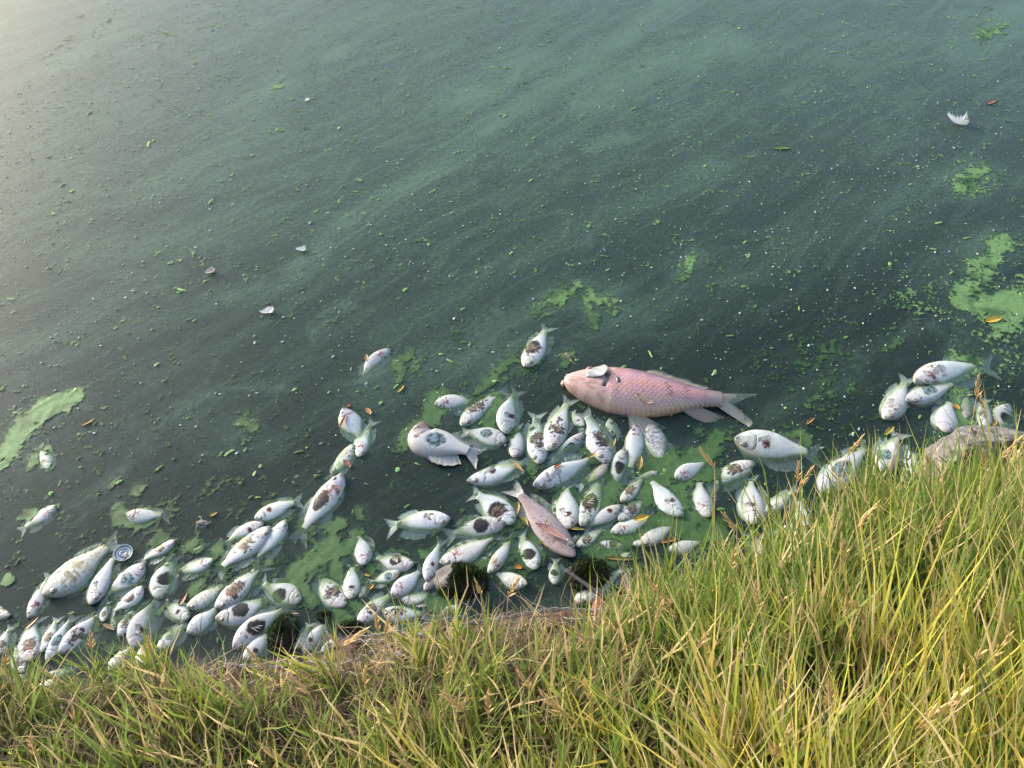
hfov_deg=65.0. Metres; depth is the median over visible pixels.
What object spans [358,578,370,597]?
dead fish
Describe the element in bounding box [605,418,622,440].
dead fish
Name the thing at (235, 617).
dead fish
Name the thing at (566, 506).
dead fish
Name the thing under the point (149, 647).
grass seed head
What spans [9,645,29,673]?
dead fish
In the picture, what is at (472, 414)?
dead fish
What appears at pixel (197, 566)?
dead fish
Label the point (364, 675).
grass seed head
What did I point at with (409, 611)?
dead fish
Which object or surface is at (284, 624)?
mossy stone
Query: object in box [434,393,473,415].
dead fish
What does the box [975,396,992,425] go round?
dead fish
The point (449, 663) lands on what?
grass seed head
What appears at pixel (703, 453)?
grass seed head
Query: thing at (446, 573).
mossy stone
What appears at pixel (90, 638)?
grass seed head
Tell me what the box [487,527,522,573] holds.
dead fish
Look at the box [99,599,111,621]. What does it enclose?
dead fish
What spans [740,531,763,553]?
dead fish
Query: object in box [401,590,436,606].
dead fish
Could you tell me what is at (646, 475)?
dead fish
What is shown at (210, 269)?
feather
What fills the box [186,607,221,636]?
dead fish
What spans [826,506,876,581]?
grass seed head
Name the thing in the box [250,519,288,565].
dead fish
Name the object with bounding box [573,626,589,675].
grass seed head
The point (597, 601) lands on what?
stone
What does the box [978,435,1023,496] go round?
grass seed head
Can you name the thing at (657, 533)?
dead fish
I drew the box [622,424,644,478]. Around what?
dead fish
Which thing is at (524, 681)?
grass seed head
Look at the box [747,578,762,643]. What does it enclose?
grass seed head
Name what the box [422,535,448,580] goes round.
dead fish
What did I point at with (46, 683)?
dead fish
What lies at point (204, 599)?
dead fish
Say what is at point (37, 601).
dead fish
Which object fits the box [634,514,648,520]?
fallen leaf
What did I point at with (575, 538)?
dead fish
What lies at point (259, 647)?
dead fish
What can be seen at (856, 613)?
grass seed head
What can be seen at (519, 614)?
wire strand
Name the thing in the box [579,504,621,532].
dead fish
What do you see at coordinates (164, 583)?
dead fish
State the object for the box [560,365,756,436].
dead carp
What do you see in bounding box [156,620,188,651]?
dead fish
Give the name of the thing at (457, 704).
grass seed head
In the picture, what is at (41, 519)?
dead fish
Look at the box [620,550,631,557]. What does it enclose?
dead fish
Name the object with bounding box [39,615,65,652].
dead fish
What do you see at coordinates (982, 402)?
grass seed head
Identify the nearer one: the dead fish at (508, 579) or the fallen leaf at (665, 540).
the dead fish at (508, 579)
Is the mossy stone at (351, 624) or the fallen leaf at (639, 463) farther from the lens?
the fallen leaf at (639, 463)
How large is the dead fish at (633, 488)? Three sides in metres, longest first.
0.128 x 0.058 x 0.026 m
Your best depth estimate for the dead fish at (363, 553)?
2.11 m
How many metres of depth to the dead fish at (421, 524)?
2.16 m
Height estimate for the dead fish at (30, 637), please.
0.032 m
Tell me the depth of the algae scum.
2.33 m
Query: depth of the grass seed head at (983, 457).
1.77 m
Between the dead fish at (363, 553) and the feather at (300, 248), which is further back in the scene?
the feather at (300, 248)
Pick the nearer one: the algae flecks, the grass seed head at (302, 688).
the grass seed head at (302, 688)
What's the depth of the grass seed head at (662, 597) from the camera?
1.60 m
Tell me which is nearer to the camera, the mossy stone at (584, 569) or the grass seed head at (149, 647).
the grass seed head at (149, 647)
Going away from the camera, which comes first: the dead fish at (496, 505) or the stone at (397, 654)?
the stone at (397, 654)
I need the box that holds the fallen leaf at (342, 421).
[340,414,346,427]
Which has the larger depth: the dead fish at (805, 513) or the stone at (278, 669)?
the dead fish at (805, 513)
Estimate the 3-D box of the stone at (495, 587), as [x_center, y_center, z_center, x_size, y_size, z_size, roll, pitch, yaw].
[-0.038,0.529,2.065,0.066,0.050,0.095,-20,57,-21]
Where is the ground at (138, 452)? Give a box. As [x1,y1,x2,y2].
[0,0,1023,767]
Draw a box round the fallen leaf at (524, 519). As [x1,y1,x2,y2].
[519,516,527,524]
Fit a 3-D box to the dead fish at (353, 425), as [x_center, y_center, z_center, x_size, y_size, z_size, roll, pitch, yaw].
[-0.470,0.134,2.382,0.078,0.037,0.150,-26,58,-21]
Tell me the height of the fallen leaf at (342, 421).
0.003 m
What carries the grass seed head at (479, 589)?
on the ground at (138, 452)
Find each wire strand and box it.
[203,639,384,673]
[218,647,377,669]
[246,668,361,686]
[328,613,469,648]
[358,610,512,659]
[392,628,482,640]
[462,607,616,626]
[548,612,627,621]
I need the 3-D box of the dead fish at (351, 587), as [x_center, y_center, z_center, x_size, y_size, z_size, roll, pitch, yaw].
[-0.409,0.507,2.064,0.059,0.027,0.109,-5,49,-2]
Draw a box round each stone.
[144,670,159,684]
[212,663,250,683]
[266,610,299,657]
[274,658,295,670]
[303,663,322,685]
[315,609,332,622]
[335,635,366,662]
[337,617,363,635]
[378,650,413,674]
[420,620,450,650]
[433,561,488,602]
[485,577,512,606]
[543,610,574,633]
[564,555,613,592]
[591,598,613,614]
[623,564,656,602]
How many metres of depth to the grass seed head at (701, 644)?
1.44 m
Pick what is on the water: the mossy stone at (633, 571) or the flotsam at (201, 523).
the flotsam at (201, 523)
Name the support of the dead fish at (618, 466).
on the water
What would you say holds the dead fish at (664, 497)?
on the water
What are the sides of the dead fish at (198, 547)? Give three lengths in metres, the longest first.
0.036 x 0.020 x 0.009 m
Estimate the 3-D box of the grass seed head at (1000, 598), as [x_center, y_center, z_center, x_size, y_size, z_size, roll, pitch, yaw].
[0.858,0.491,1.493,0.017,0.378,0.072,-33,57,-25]
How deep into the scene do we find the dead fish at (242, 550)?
2.11 m
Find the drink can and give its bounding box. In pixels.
[113,544,138,569]
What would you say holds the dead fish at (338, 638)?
on the water
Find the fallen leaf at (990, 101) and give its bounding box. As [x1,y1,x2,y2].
[987,99,995,103]
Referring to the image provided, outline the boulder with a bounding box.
[922,425,1023,483]
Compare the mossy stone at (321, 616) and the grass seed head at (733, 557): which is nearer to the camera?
the grass seed head at (733, 557)
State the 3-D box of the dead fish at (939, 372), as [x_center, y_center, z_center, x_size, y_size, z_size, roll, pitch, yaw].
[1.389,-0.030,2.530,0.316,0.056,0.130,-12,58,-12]
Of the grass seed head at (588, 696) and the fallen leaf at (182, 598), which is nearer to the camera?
the grass seed head at (588, 696)
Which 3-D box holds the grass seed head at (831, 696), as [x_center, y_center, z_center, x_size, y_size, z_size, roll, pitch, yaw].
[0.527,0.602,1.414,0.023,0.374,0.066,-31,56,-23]
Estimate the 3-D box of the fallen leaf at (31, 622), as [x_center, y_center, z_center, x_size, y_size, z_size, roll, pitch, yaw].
[-1.185,0.589,1.982,0.011,0.003,0.039,29,56,22]
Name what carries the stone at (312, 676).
on the ground at (138, 452)
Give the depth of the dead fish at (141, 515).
2.18 m
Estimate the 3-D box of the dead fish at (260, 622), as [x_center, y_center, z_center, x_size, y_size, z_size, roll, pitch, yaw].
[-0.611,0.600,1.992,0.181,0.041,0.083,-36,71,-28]
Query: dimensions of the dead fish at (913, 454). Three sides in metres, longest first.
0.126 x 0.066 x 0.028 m
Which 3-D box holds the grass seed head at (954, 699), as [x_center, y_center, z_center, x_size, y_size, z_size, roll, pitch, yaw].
[0.665,0.597,1.354,0.093,0.403,0.027,-31,56,-23]
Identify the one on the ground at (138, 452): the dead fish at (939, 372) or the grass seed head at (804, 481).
the grass seed head at (804, 481)
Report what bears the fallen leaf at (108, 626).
on the water
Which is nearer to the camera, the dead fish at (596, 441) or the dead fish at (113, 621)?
the dead fish at (113, 621)
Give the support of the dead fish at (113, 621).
on the water
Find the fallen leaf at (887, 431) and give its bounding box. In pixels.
[885,426,893,434]
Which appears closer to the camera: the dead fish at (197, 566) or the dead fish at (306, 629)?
the dead fish at (306, 629)
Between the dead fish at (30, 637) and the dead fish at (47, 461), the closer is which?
the dead fish at (30, 637)
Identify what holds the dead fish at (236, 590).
on the water
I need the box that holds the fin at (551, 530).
[535,523,567,539]
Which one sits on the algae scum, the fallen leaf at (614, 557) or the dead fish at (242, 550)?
the fallen leaf at (614, 557)
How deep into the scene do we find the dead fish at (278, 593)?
2.03 m
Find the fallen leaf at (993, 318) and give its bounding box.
[985,316,1001,321]
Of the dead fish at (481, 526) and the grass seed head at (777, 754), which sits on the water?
the dead fish at (481, 526)
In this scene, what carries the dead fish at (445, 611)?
on the water
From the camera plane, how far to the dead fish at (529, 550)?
2.11 m
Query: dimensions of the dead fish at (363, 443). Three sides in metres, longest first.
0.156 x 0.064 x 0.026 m
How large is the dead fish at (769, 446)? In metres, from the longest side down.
0.260 x 0.138 x 0.063 m
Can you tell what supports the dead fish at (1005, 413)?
on the water
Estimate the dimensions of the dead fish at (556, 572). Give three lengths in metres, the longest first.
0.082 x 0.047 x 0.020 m
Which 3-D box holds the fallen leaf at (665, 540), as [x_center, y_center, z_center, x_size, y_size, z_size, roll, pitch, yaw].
[0.414,0.414,2.129,0.051,0.003,0.014,-10,51,-9]
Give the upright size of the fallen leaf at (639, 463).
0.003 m
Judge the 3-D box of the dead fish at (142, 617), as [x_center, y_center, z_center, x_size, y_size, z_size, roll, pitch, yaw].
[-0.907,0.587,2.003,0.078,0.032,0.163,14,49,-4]
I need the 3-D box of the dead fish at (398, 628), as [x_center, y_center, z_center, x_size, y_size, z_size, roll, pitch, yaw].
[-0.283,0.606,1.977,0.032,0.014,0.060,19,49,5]
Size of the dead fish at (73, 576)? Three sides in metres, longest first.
0.232 x 0.128 x 0.053 m
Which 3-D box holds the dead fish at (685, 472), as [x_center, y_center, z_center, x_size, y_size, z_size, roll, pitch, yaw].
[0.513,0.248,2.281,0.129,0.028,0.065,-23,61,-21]
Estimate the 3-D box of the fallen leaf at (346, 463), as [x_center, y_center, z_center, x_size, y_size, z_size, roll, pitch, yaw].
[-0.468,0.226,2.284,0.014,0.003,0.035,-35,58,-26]
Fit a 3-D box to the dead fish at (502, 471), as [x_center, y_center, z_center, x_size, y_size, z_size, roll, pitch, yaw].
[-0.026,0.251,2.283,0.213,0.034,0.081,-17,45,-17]
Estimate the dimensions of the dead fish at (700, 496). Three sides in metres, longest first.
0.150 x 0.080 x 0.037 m
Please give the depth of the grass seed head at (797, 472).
1.87 m
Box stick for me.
[564,568,621,607]
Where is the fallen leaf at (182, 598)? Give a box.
[178,592,186,604]
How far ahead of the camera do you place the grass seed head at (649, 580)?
1.63 m
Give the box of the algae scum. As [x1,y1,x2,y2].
[0,0,1023,663]
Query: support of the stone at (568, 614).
on the ground at (138, 452)
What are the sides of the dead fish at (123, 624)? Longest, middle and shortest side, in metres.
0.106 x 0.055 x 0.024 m
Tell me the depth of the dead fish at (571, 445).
2.32 m
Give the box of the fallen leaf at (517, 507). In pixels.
[515,501,519,513]
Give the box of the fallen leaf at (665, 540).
[659,537,677,542]
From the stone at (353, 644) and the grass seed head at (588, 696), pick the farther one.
the stone at (353, 644)
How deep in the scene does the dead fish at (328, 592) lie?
2.04 m
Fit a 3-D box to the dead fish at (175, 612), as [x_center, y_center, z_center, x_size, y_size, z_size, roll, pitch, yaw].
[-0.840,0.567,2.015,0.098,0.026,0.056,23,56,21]
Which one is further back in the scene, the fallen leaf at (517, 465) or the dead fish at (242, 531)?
the fallen leaf at (517, 465)
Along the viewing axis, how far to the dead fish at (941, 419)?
2.39 m
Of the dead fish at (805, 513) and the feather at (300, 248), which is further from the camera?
the feather at (300, 248)
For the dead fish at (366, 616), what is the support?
on the water
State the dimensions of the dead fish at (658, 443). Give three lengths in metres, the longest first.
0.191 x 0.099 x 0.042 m
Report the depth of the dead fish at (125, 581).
2.05 m
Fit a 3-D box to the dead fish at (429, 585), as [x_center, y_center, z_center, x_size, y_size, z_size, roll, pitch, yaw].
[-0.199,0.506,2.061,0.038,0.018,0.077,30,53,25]
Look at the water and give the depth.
3.47 m
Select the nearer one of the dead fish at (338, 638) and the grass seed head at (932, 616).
the grass seed head at (932, 616)
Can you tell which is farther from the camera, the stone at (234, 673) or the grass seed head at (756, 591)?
the stone at (234, 673)
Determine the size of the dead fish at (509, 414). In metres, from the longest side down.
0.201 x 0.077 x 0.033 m
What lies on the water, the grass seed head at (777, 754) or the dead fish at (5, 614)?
the dead fish at (5, 614)
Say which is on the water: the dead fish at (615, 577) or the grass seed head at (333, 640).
the dead fish at (615, 577)
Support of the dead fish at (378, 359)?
on the water
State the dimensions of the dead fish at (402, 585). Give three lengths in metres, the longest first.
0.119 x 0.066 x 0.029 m
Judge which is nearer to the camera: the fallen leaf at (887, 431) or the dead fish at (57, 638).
the dead fish at (57, 638)
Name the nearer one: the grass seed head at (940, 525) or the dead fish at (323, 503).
the grass seed head at (940, 525)
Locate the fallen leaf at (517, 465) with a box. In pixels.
[512,461,522,470]
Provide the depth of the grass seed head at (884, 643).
1.38 m
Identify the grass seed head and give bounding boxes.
[0,647,17,698]
[23,732,40,767]
[86,628,103,690]
[141,739,177,767]
[146,635,162,684]
[245,646,281,701]
[258,742,285,767]
[285,674,318,717]
[324,629,360,684]
[331,626,370,683]
[362,665,369,720]
[374,611,385,668]
[384,612,392,670]
[391,751,413,767]
[438,690,477,744]
[442,656,452,703]
[474,578,484,623]
[484,689,494,749]
[502,576,519,632]
[516,667,537,721]
[537,686,573,748]
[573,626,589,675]
[582,677,596,727]
[642,599,663,669]
[645,572,658,626]
[654,586,671,644]
[675,622,714,701]
[699,446,716,544]
[720,511,737,571]
[720,546,738,606]
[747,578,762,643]
[769,721,791,766]
[791,460,801,511]
[791,465,814,515]
[821,676,837,731]
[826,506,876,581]
[829,433,864,515]
[835,501,879,566]
[840,530,850,578]
[845,598,865,674]
[878,696,899,728]
[881,635,897,696]
[901,511,951,584]
[904,683,976,747]
[908,597,942,665]
[921,452,931,500]
[930,610,957,673]
[945,648,989,703]
[954,630,1013,707]
[960,394,988,476]
[964,373,983,455]
[968,446,990,511]
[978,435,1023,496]
[980,596,1008,663]
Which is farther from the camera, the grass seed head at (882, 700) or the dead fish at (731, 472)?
the dead fish at (731, 472)
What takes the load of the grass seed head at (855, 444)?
on the ground at (138, 452)
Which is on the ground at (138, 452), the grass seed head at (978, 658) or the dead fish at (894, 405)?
the grass seed head at (978, 658)
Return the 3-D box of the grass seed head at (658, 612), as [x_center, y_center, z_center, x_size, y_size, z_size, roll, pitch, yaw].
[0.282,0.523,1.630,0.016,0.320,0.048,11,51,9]
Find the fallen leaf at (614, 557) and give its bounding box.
[604,556,632,559]
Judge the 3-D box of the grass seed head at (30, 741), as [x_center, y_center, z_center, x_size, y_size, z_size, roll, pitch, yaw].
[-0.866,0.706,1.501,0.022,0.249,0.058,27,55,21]
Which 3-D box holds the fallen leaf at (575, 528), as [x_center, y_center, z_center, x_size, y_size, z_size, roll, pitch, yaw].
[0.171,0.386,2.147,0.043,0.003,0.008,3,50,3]
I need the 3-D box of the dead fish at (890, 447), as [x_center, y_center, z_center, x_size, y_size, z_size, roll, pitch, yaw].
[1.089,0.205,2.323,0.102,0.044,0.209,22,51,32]
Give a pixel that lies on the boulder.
(964, 430)
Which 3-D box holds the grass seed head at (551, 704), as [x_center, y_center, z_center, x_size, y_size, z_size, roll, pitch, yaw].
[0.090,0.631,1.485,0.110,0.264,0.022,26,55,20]
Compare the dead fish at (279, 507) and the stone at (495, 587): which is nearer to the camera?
the stone at (495, 587)
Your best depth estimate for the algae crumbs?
2.19 m
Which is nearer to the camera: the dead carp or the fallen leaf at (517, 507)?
the fallen leaf at (517, 507)
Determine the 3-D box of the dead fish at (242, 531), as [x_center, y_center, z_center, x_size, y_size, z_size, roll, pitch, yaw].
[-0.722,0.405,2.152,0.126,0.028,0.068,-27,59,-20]
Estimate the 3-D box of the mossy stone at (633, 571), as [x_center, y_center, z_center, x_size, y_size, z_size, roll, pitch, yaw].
[0.333,0.522,2.039,0.101,0.085,0.133,0,50,0]
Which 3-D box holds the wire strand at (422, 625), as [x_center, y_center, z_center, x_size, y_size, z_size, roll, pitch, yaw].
[-0.269,0.581,1.900,0.347,0.039,0.030,-13,51,-11]
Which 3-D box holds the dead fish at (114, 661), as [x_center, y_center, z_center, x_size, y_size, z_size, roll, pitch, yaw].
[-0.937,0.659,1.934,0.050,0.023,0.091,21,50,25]
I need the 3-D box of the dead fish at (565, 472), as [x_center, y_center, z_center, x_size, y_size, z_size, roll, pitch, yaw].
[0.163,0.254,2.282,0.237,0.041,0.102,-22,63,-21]
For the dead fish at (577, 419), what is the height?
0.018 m
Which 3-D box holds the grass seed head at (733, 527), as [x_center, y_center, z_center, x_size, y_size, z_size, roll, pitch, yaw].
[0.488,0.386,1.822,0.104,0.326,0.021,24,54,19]
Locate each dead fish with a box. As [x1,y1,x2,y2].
[0,606,10,620]
[0,623,19,656]
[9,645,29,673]
[12,668,33,684]
[16,505,56,537]
[17,616,48,661]
[27,572,51,618]
[33,442,56,469]
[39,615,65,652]
[40,678,60,685]
[42,529,121,598]
[45,611,83,661]
[49,667,76,679]
[58,603,116,654]
[86,551,119,604]
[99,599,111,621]
[101,563,145,605]
[107,646,139,672]
[109,612,118,630]
[110,586,143,619]
[117,601,144,636]
[125,598,171,649]
[126,507,169,526]
[135,639,153,665]
[136,539,175,564]
[149,554,189,599]
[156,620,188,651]
[159,596,190,623]
[176,557,213,580]
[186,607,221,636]
[187,579,227,611]
[194,542,205,550]
[209,526,270,583]
[215,559,276,609]
[215,594,273,630]
[224,521,263,550]
[232,605,299,650]
[243,634,270,660]
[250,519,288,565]
[254,493,303,523]
[259,572,301,608]
[287,473,345,547]
[292,622,314,649]
[302,611,334,653]
[311,563,346,609]
[321,633,343,651]
[324,443,355,479]
[338,408,366,441]
[341,563,363,599]
[349,528,374,565]
[353,348,390,389]
[354,417,380,456]
[357,585,397,624]
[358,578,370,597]
[365,570,399,588]
[371,550,413,573]
[382,606,429,625]
[383,509,449,539]
[391,562,424,598]
[391,624,401,630]
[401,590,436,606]
[407,421,486,468]
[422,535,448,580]
[423,576,434,590]
[428,605,457,620]
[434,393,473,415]
[439,535,505,565]
[441,514,505,546]
[459,385,511,426]
[459,424,506,449]
[466,485,516,525]
[467,456,539,487]
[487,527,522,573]
[490,569,527,591]
[496,385,525,433]
[501,480,575,557]
[507,423,527,457]
[513,527,541,569]
[520,323,557,367]
[521,411,548,463]
[533,453,600,491]
[538,432,584,468]
[543,394,579,450]
[547,557,564,584]
[551,481,578,529]
[569,410,584,426]
[570,405,616,463]
[572,534,580,542]
[573,463,608,491]
[573,560,628,606]
[576,527,604,548]
[578,468,604,526]
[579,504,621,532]
[600,539,630,553]
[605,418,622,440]
[606,448,628,491]
[611,510,654,538]
[617,499,650,521]
[620,478,645,502]
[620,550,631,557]
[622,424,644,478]
[632,471,657,483]
[633,539,641,547]
[640,518,674,547]
[643,481,683,517]
[644,422,672,461]
[668,540,709,557]
[674,462,711,482]
[687,480,716,517]
[703,460,753,494]
[734,429,822,472]
[735,475,767,524]
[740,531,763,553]
[757,525,796,542]
[764,484,803,514]
[795,499,809,525]
[816,438,873,494]
[868,430,911,473]
[879,373,912,420]
[903,449,920,479]
[905,382,963,407]
[912,355,1001,389]
[930,400,958,433]
[957,391,974,417]
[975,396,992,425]
[991,404,1014,428]
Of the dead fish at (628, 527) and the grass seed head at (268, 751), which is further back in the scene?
the dead fish at (628, 527)
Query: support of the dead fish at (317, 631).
on the water
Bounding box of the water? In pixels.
[0,0,1023,581]
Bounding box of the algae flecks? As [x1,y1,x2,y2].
[0,9,1022,507]
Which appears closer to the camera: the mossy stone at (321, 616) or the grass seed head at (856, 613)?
the grass seed head at (856, 613)
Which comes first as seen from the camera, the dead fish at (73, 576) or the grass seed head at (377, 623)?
the grass seed head at (377, 623)
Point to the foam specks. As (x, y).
(488, 276)
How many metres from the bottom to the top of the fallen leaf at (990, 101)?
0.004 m
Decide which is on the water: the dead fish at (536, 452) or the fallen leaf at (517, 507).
the dead fish at (536, 452)
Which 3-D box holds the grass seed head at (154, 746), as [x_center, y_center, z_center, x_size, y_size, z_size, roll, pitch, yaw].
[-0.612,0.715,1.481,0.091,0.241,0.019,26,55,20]
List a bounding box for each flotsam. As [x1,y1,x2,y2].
[195,516,211,531]
[558,352,576,363]
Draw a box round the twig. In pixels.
[964,427,974,458]
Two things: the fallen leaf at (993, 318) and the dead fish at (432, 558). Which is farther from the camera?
the fallen leaf at (993, 318)
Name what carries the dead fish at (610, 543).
on the water
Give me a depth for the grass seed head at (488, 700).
1.47 m
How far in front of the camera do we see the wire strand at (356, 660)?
1.82 m
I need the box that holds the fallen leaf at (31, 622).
[24,617,37,628]
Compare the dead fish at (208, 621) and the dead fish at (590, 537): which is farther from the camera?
the dead fish at (590, 537)
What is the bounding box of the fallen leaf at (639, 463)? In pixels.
[636,456,642,469]
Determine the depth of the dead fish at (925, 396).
2.44 m
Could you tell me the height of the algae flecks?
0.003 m
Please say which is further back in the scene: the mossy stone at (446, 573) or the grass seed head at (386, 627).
the mossy stone at (446, 573)
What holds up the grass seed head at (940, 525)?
on the ground at (138, 452)
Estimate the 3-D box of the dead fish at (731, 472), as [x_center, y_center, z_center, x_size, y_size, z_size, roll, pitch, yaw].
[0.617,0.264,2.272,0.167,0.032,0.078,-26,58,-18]
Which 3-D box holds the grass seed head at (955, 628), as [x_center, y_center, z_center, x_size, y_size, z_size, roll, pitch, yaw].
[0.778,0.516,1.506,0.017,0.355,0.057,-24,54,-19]
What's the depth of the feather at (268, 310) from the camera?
2.68 m
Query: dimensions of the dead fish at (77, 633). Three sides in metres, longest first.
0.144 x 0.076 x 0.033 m
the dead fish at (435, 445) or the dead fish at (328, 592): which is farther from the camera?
the dead fish at (435, 445)
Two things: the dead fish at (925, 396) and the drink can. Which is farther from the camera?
the dead fish at (925, 396)
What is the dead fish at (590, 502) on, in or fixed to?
on the water
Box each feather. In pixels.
[205,267,214,272]
[261,306,273,312]
[296,245,305,250]
[947,112,968,124]
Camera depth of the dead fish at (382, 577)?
2.06 m
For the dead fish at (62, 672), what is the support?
on the water
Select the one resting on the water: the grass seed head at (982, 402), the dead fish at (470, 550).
the dead fish at (470, 550)
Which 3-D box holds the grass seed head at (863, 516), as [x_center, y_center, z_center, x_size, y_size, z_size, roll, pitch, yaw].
[0.739,0.373,1.790,0.076,0.366,0.017,-32,57,-24]
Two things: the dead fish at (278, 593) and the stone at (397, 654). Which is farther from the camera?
the dead fish at (278, 593)
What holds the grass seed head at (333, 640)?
on the ground at (138, 452)
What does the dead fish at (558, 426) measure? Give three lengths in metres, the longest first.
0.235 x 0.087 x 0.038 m
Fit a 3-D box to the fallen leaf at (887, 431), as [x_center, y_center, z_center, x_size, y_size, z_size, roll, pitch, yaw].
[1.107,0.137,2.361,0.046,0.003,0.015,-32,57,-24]
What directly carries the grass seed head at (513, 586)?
on the ground at (138, 452)
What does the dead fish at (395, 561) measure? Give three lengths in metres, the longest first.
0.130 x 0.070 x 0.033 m
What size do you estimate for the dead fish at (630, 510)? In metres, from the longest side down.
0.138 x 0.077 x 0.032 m
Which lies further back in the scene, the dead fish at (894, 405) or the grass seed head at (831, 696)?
the dead fish at (894, 405)
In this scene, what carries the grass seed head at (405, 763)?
on the ground at (138, 452)
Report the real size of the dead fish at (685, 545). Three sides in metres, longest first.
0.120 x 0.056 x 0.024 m
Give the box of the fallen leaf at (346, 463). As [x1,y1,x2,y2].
[343,459,350,467]
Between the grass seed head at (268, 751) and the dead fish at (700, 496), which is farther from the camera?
the dead fish at (700, 496)
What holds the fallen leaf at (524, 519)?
on the algae scum
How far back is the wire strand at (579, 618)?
1.86 m
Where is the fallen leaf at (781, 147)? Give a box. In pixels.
[773,146,789,148]
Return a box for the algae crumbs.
[0,417,1007,642]
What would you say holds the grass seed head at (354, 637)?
on the ground at (138, 452)
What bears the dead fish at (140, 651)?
on the water
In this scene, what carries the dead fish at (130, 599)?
on the water
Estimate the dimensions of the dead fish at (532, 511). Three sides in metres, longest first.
0.298 x 0.099 x 0.046 m
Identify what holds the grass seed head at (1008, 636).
on the ground at (138, 452)
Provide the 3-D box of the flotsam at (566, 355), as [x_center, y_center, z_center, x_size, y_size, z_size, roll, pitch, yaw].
[0.176,-0.086,2.556,0.065,0.021,0.065,5,46,-6]
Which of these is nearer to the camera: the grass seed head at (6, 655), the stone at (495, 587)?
the grass seed head at (6, 655)
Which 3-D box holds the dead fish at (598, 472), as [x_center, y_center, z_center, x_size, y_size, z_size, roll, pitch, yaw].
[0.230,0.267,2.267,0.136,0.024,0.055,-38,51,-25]
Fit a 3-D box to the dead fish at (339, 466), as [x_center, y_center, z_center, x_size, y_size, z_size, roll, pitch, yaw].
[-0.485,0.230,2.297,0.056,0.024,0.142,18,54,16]
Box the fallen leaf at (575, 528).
[570,527,583,529]
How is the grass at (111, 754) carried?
on the ground at (138, 452)
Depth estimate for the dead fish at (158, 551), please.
2.11 m
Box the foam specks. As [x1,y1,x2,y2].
[2,0,1023,456]
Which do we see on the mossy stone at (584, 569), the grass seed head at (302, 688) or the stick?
the stick
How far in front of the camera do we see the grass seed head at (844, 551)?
1.60 m
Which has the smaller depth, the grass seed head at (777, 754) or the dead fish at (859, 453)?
the grass seed head at (777, 754)
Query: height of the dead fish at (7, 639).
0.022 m
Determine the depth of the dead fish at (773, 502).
2.21 m
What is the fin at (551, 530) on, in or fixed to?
on the dead fish at (532, 511)
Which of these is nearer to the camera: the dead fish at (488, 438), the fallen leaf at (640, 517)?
the fallen leaf at (640, 517)
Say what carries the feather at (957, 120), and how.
on the water
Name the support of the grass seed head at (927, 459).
on the ground at (138, 452)
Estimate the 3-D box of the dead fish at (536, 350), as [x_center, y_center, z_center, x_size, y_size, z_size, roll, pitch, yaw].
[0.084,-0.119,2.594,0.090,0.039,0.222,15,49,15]
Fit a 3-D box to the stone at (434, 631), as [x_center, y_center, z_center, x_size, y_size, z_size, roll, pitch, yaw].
[-0.181,0.596,1.869,0.105,0.061,0.082,-35,51,-28]
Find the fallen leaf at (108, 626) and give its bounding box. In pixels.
[103,623,113,629]
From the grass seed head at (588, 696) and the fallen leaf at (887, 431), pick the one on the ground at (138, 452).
the grass seed head at (588, 696)
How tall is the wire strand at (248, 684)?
0.061 m
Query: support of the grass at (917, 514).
on the ground at (138, 452)
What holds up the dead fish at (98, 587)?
on the water
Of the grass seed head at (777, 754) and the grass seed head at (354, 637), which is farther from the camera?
the grass seed head at (354, 637)
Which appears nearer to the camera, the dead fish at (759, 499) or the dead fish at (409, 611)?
the dead fish at (409, 611)
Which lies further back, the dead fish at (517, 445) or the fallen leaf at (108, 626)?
the dead fish at (517, 445)
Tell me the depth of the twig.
2.19 m
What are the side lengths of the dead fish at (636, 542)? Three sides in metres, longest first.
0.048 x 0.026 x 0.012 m
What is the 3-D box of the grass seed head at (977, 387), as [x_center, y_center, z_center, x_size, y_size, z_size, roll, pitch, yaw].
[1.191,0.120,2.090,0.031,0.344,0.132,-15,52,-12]
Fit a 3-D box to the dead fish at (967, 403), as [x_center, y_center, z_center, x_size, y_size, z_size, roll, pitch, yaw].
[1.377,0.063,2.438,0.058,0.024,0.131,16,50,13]
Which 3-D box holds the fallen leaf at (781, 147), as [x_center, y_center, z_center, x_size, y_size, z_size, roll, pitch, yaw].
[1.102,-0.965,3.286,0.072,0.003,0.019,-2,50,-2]

